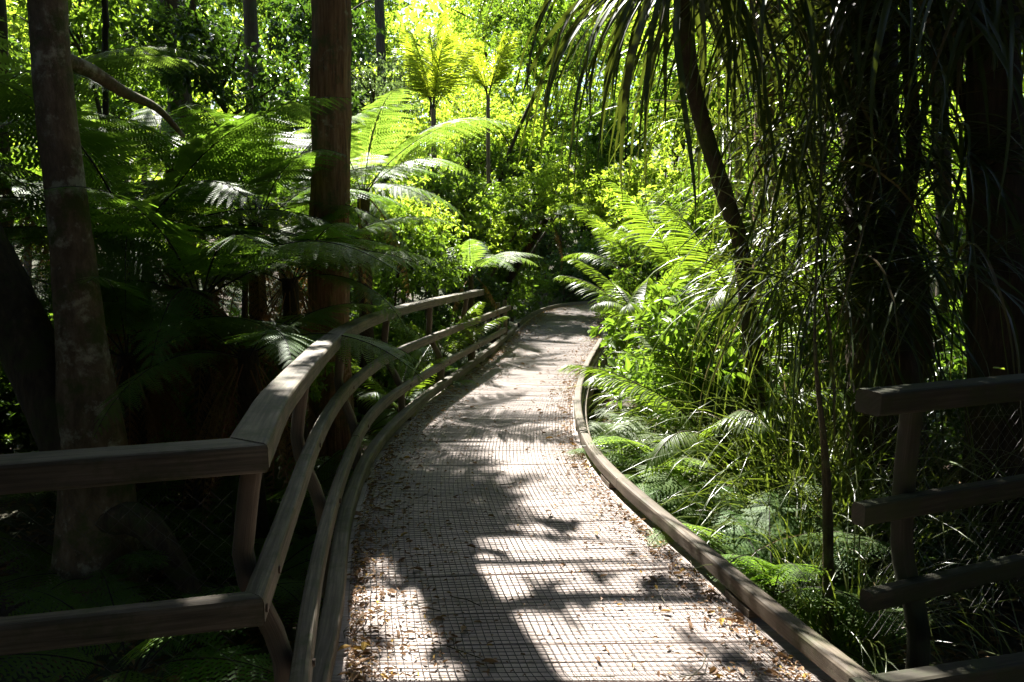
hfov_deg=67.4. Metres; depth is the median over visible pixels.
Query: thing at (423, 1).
sky
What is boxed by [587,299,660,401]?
sapling
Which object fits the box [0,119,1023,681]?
ground
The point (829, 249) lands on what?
shrub
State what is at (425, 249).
tree
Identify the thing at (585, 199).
tree
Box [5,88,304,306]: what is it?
tree fern
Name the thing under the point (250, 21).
forest tree
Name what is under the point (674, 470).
ground fern
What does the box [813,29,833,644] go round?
climbing stem
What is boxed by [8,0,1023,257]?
forest
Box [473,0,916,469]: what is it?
palm tree
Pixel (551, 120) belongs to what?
tree
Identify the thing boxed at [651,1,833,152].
perching plant
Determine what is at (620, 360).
shrub
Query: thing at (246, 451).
timber railing
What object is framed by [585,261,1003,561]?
sedge clump
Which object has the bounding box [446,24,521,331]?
tree fern
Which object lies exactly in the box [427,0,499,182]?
tree
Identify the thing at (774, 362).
shrub
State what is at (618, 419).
ground fern
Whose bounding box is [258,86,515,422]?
tree fern
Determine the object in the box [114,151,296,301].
shrub
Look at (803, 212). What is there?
trailing plant
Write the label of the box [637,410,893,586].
strap clump
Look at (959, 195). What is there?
tree
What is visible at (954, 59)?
hanging strap plant
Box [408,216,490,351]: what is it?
tree
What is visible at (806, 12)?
hanging strap plant
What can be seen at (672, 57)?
tree
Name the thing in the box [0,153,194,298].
tree fern
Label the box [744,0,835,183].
tree
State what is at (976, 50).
perching plant
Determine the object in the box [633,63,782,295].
tree
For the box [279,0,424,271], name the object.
tree
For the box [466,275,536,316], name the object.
shrub
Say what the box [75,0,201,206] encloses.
tree
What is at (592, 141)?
tree
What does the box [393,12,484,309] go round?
tree fern
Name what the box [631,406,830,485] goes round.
strap clump
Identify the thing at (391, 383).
shrub
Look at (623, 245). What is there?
shrub
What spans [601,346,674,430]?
sapling
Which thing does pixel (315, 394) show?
shrub
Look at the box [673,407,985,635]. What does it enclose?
strap clump
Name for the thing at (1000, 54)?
hanging strap plant
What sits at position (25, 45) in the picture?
tree
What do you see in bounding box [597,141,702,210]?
tree
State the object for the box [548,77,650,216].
tree
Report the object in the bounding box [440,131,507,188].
tree
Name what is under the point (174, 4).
forest tree
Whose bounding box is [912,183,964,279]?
tree
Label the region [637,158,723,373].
tree
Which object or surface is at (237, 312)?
shrub
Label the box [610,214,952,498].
trailing plant
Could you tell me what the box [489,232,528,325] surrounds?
shrub
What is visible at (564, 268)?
shrub
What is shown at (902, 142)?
tree
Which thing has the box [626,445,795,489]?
ground fern
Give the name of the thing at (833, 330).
sapling
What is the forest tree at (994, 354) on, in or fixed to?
on the ground
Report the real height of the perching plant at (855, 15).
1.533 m
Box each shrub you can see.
[0,326,130,453]
[0,338,192,441]
[0,364,18,425]
[0,365,37,452]
[0,370,30,446]
[11,137,126,265]
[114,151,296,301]
[149,342,335,486]
[223,305,305,341]
[223,307,248,333]
[292,262,393,328]
[305,300,425,410]
[349,177,442,282]
[350,314,397,379]
[355,238,442,316]
[357,292,454,370]
[378,329,416,392]
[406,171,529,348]
[409,288,467,342]
[437,289,511,335]
[442,260,506,354]
[443,242,549,327]
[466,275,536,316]
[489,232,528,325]
[507,263,560,318]
[513,208,596,268]
[526,237,625,293]
[526,243,608,306]
[547,191,647,251]
[556,230,633,290]
[594,337,683,407]
[595,183,679,314]
[595,292,622,323]
[596,300,664,330]
[597,265,668,332]
[602,222,648,267]
[611,213,731,336]
[626,271,742,374]
[643,324,729,380]
[702,223,751,288]
[735,331,790,398]
[765,334,846,446]
[774,299,844,398]
[778,209,843,270]
[857,494,1005,612]
[925,339,966,441]
[926,366,966,510]
[930,291,966,379]
[931,360,960,381]
[953,264,966,351]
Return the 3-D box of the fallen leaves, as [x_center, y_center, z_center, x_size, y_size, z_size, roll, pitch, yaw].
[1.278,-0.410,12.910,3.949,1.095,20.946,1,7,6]
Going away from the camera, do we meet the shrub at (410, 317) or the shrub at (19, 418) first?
the shrub at (19, 418)
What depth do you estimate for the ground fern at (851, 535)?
4.44 m
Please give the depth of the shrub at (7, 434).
6.88 m
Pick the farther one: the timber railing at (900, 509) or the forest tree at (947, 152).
the forest tree at (947, 152)
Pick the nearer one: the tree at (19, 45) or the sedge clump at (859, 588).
the sedge clump at (859, 588)
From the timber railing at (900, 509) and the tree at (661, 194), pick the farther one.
the tree at (661, 194)
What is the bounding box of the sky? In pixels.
[138,0,929,146]
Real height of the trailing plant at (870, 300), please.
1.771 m
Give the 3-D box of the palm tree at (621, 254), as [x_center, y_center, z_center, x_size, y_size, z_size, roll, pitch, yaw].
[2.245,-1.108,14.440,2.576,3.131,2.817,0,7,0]
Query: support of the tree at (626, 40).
on the ground
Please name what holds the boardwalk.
on the ground
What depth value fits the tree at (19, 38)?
24.78 m
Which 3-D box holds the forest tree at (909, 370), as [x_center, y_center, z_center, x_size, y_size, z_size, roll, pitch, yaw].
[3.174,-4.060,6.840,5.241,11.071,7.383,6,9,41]
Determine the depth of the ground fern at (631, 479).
5.48 m
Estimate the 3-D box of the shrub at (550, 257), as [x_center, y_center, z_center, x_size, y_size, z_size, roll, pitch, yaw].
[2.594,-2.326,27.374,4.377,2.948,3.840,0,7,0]
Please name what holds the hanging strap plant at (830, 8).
hanging from the palm tree at (686, 57)
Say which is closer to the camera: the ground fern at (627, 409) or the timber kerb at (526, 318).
the ground fern at (627, 409)
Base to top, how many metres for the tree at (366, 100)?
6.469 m
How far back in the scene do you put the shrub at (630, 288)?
13.21 m
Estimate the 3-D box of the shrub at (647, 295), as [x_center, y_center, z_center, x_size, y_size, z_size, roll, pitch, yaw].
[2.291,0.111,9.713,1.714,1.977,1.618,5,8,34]
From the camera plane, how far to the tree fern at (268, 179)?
7.52 m
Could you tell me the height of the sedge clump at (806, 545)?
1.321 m
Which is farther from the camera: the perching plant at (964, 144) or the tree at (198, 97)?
the tree at (198, 97)
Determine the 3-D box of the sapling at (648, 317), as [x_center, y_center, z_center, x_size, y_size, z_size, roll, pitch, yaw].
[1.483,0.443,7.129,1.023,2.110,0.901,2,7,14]
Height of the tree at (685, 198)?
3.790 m
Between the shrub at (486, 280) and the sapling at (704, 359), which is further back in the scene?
the shrub at (486, 280)
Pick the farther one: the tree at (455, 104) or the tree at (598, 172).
the tree at (598, 172)
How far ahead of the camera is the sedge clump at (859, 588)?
3.91 m
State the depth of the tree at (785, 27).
21.38 m
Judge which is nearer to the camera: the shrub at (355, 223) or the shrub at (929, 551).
the shrub at (929, 551)
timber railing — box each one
[0,289,510,681]
[851,373,1023,668]
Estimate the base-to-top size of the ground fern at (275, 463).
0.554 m
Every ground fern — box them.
[0,480,235,615]
[0,569,304,681]
[87,531,333,650]
[190,440,371,530]
[264,436,287,484]
[306,390,385,422]
[307,395,397,446]
[375,386,428,405]
[419,349,483,372]
[564,416,684,472]
[586,422,749,487]
[588,413,719,450]
[591,413,748,479]
[592,385,747,438]
[595,364,625,399]
[600,444,721,523]
[623,471,724,526]
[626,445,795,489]
[633,457,862,521]
[637,465,878,610]
[648,494,809,552]
[654,480,852,584]
[686,492,933,648]
[693,506,890,628]
[694,481,973,614]
[761,576,939,673]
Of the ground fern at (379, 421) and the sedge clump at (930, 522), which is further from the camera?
the ground fern at (379, 421)
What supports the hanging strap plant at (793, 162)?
attached to the forest tree at (909, 370)
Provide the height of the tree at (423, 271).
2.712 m
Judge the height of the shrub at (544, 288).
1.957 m
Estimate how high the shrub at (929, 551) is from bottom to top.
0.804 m
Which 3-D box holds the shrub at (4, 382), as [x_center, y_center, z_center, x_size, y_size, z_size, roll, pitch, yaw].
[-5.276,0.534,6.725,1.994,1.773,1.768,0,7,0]
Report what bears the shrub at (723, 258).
on the ground
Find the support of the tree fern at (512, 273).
on the ground
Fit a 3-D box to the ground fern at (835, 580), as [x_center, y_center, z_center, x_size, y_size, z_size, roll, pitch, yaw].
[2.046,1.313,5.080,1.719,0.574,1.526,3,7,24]
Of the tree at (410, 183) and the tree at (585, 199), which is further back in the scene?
the tree at (585, 199)
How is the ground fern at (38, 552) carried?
on the ground
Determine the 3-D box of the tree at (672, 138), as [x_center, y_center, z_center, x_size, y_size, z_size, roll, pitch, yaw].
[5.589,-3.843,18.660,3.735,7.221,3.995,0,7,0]
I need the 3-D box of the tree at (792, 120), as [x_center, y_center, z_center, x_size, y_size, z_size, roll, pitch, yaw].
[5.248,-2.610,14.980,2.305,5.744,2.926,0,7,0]
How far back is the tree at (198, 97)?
14.40 m
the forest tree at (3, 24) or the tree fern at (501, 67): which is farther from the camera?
the tree fern at (501, 67)
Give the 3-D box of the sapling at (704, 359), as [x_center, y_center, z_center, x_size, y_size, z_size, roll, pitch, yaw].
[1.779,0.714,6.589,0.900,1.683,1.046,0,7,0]
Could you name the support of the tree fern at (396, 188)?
on the ground
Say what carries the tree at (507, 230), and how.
on the ground
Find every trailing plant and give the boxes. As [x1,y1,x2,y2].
[600,185,1023,518]
[607,57,833,268]
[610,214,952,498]
[624,167,852,388]
[627,151,965,370]
[704,12,1023,362]
[717,231,1023,487]
[737,131,1023,482]
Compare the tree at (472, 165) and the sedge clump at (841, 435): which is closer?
the sedge clump at (841, 435)
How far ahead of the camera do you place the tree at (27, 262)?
22.73 m
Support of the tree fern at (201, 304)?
on the ground
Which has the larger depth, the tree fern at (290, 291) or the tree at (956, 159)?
the tree at (956, 159)
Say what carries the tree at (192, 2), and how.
on the ground
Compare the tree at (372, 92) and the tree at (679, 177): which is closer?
the tree at (679, 177)
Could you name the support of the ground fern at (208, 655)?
on the ground
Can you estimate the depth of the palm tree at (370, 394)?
8.93 m
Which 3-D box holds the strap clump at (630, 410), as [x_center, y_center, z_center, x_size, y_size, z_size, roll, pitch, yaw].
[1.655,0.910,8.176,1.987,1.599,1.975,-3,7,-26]
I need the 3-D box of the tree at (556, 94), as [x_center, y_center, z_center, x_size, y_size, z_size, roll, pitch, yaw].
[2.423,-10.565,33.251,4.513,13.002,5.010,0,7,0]
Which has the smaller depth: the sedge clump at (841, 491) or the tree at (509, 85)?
the sedge clump at (841, 491)
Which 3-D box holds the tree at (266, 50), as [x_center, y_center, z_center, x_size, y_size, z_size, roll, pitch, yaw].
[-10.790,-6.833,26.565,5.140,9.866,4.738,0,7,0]
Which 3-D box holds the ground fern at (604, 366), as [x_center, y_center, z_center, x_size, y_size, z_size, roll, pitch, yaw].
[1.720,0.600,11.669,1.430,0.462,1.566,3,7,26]
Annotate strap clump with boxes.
[587,352,734,435]
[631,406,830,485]
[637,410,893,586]
[652,343,845,457]
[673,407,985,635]
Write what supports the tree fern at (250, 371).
on the ground
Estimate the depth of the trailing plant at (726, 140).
6.61 m
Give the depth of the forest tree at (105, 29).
7.69 m
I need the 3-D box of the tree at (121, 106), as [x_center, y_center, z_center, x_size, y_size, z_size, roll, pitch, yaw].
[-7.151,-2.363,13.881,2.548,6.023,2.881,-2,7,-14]
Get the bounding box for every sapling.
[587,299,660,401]
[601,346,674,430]
[620,276,727,432]
[666,328,784,451]
[794,280,844,360]
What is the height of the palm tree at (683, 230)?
3.053 m
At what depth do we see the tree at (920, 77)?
18.64 m
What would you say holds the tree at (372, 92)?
on the ground
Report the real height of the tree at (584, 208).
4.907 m
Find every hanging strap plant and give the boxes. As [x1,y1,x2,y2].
[540,0,928,175]
[571,0,1023,164]
[576,0,1023,312]
[577,0,924,199]
[668,0,1023,198]
[762,0,1023,228]
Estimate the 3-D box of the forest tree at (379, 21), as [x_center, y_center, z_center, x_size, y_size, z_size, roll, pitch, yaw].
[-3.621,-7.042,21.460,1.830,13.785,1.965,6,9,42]
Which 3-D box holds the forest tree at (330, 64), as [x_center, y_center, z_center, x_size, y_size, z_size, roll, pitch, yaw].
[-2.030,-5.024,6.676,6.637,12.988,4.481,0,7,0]
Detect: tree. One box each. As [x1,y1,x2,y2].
[0,0,17,433]
[0,0,203,604]
[6,0,30,65]
[6,0,76,282]
[7,0,155,154]
[8,12,87,84]
[8,34,36,170]
[10,0,197,334]
[26,41,166,154]
[74,0,157,181]
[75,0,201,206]
[101,0,115,335]
[119,0,291,330]
[120,72,300,289]
[123,0,282,244]
[153,0,273,314]
[158,0,198,314]
[169,0,197,279]
[184,0,286,225]
[207,0,309,285]
[243,0,259,207]
[248,47,366,214]
[257,140,392,235]
[258,0,387,70]
[276,7,411,96]
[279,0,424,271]
[280,86,391,145]
[307,0,353,465]
[351,53,424,235]
[351,61,430,158]
[351,339,474,411]
[352,173,433,303]
[358,116,422,297]
[371,211,475,393]
[374,0,391,301]
[374,191,470,373]
[387,226,452,363]
[389,302,510,381]
[390,15,487,180]
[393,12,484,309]
[393,159,500,351]
[408,76,516,185]
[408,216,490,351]
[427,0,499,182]
[428,68,535,181]
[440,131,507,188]
[442,199,516,251]
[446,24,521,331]
[453,176,552,339]
[455,0,568,190]
[460,0,594,269]
[469,87,551,321]
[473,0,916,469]
[475,151,592,325]
[477,0,627,253]
[478,122,568,286]
[490,130,576,272]
[500,82,588,278]
[508,149,592,280]
[509,159,623,317]
[538,2,560,235]
[538,97,664,284]
[540,0,643,239]
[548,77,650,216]
[555,250,719,405]
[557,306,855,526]
[559,137,633,223]
[562,201,679,347]
[577,2,709,97]
[580,1,646,180]
[586,170,659,234]
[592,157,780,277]
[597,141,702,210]
[619,8,713,192]
[628,6,723,162]
[628,31,754,298]
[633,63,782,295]
[635,96,723,187]
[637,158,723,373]
[641,164,842,409]
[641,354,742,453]
[664,42,804,142]
[668,147,839,258]
[675,189,965,460]
[676,156,791,234]
[721,47,902,163]
[723,69,836,184]
[734,75,744,358]
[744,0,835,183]
[752,0,780,444]
[781,0,918,30]
[805,2,826,344]
[826,102,965,219]
[838,0,934,546]
[897,5,964,97]
[898,5,966,321]
[900,97,966,283]
[912,169,965,254]
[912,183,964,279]
[928,0,954,429]
[928,163,965,263]
[932,0,1023,590]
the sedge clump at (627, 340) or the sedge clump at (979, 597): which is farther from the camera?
the sedge clump at (627, 340)
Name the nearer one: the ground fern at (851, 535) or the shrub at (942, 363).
the ground fern at (851, 535)
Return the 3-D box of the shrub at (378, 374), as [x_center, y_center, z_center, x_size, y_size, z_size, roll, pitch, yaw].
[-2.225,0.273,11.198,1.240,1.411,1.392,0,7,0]
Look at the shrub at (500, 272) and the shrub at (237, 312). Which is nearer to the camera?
the shrub at (237, 312)
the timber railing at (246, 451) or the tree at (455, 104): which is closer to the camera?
the timber railing at (246, 451)
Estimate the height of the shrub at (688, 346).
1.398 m
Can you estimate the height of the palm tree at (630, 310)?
2.169 m
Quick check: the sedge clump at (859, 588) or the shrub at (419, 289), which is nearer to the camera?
the sedge clump at (859, 588)
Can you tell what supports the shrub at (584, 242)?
on the ground
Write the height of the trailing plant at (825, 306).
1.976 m
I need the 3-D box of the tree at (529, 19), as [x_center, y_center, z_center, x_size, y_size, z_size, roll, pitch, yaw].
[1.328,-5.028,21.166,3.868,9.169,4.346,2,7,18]
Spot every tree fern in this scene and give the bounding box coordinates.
[0,16,217,497]
[0,80,379,483]
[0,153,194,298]
[0,178,444,515]
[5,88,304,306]
[18,245,319,506]
[36,103,441,384]
[46,301,425,544]
[143,185,452,469]
[255,158,466,300]
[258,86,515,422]
[410,239,542,359]
[484,185,619,342]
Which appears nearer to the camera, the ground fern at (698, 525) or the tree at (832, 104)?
the ground fern at (698, 525)
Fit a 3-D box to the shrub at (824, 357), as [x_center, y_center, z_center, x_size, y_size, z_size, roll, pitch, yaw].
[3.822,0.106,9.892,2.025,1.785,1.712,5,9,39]
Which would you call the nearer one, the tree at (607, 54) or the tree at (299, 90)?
the tree at (299, 90)
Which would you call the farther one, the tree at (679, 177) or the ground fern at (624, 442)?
the tree at (679, 177)
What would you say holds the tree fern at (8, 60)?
on the ground
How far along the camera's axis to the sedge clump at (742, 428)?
7.08 m
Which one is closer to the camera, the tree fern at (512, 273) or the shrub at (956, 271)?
the shrub at (956, 271)
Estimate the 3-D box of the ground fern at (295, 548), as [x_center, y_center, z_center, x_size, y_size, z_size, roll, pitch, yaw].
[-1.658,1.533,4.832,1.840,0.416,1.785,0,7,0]
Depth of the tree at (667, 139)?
18.91 m
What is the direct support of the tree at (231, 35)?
on the ground
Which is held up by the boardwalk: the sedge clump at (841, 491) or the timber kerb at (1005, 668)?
the timber kerb at (1005, 668)
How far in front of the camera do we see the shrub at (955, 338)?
8.73 m
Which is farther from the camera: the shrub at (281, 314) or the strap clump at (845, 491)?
the shrub at (281, 314)
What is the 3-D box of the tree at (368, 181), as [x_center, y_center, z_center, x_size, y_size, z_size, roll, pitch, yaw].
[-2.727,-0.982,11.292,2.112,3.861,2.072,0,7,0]
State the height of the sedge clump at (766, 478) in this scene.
2.212 m
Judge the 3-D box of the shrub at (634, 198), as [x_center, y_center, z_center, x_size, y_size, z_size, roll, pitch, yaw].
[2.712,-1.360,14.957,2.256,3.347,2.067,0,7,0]
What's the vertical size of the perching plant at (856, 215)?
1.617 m
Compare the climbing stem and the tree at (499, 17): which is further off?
the tree at (499, 17)
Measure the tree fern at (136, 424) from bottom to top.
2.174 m
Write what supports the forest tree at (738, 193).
on the ground
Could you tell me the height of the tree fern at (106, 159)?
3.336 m
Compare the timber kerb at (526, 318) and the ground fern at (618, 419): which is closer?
the ground fern at (618, 419)
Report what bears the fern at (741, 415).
on the ground
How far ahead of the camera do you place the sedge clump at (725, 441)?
6.13 m
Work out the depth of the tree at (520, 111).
21.57 m
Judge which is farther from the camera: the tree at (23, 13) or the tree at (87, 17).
the tree at (23, 13)
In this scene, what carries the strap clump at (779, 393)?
on the ground
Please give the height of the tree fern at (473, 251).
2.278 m
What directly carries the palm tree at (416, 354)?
on the ground
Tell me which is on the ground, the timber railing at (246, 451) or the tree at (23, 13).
the tree at (23, 13)
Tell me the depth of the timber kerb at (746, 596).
3.55 m
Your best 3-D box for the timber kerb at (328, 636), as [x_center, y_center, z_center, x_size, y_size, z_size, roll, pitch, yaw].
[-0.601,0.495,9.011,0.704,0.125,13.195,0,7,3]
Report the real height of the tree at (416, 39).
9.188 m
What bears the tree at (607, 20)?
on the ground
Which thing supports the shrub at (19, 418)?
on the ground
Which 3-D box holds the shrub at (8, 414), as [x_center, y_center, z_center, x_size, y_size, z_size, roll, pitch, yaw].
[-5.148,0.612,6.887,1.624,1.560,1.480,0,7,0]
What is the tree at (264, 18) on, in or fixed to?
on the ground
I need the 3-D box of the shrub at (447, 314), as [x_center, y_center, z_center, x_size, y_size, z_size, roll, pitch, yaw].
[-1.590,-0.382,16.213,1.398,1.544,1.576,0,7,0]
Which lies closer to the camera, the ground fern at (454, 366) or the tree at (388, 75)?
the ground fern at (454, 366)
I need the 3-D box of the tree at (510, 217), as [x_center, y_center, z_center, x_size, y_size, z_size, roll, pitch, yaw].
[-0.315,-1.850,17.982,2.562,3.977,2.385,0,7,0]
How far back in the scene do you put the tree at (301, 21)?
16.77 m
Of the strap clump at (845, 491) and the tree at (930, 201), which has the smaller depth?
the strap clump at (845, 491)
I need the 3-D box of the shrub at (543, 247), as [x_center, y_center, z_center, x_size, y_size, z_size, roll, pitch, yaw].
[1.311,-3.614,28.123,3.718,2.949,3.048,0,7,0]
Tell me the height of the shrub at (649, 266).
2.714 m
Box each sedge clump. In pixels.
[555,301,813,464]
[557,315,1002,663]
[567,305,930,545]
[570,320,682,420]
[577,313,659,363]
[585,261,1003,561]
[592,240,1023,651]
[632,354,1023,655]
[635,345,844,494]
[652,320,1023,649]
[661,341,966,485]
[677,446,999,672]
[678,447,1023,673]
[790,407,1023,654]
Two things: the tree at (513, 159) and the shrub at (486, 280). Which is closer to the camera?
the shrub at (486, 280)
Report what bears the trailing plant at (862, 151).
attached to the forest tree at (994, 354)
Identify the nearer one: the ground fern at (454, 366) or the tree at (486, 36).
the ground fern at (454, 366)
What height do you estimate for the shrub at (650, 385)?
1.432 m
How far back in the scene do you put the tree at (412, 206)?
12.40 m
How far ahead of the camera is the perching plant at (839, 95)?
4.93 m
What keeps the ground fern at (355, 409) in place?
on the ground
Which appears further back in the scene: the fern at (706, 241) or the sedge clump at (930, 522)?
the fern at (706, 241)
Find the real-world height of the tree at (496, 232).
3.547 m
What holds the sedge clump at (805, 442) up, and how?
on the ground
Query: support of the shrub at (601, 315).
on the ground
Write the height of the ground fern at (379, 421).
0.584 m
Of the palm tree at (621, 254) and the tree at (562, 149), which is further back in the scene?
the tree at (562, 149)
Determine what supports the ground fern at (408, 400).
on the ground
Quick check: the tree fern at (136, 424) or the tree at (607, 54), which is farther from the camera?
the tree at (607, 54)
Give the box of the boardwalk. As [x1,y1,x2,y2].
[331,304,835,681]
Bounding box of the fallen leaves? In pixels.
[337,304,1003,681]
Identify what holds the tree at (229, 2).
on the ground
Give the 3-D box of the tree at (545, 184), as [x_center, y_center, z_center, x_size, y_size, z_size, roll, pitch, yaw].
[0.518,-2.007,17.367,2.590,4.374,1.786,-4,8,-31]
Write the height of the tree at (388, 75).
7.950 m
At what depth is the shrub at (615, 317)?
15.88 m
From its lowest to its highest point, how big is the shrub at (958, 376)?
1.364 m
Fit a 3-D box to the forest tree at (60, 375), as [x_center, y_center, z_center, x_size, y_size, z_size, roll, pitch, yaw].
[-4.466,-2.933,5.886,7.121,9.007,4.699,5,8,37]
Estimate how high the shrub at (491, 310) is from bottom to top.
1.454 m
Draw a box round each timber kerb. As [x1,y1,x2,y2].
[312,325,517,681]
[517,300,737,327]
[574,338,878,681]
[848,652,1023,681]
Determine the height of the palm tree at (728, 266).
2.704 m
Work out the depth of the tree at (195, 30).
7.97 m
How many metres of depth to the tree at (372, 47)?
26.06 m
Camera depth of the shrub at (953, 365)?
7.66 m
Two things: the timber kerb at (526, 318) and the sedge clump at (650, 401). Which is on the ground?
the sedge clump at (650, 401)
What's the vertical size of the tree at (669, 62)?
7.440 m
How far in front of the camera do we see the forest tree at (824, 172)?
10.19 m
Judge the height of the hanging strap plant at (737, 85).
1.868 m
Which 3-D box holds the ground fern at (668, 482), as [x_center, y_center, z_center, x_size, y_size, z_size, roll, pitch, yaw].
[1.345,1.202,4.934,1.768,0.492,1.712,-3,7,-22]
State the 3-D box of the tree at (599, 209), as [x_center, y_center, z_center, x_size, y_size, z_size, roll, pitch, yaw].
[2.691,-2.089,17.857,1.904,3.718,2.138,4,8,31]
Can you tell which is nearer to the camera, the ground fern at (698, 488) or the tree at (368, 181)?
the ground fern at (698, 488)
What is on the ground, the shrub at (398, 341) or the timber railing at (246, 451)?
the shrub at (398, 341)
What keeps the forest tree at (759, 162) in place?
on the ground
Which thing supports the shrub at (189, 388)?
on the ground
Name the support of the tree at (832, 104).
on the ground
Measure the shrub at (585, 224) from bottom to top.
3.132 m
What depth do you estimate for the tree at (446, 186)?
15.88 m
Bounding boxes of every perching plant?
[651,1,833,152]
[659,151,1023,379]
[693,0,1023,123]
[697,14,1023,228]
[752,0,1023,206]
[784,97,1023,309]
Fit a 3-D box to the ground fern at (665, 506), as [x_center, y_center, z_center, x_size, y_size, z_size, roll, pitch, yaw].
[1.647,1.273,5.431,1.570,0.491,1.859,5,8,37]
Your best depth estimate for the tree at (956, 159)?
13.47 m
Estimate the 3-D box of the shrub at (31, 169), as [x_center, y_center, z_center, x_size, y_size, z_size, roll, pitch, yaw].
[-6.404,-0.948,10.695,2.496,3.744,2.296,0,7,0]
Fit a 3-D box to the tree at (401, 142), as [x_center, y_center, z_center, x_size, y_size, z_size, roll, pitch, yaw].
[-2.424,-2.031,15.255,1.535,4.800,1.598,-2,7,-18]
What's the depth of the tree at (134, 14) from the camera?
22.28 m
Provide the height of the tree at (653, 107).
5.929 m
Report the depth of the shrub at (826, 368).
7.52 m
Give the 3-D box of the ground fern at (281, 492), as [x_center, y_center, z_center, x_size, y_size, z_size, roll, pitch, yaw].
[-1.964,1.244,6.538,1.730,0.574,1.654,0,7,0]
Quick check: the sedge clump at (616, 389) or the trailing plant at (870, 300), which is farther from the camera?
the sedge clump at (616, 389)
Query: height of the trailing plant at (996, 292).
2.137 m
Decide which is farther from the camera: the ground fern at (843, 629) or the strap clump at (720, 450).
the strap clump at (720, 450)
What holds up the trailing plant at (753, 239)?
attached to the forest tree at (909, 370)
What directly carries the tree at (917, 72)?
on the ground
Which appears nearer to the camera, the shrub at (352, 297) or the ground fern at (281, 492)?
the ground fern at (281, 492)
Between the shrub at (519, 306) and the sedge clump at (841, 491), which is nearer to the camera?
the sedge clump at (841, 491)
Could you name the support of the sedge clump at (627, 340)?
on the ground
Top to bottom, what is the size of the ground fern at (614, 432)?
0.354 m

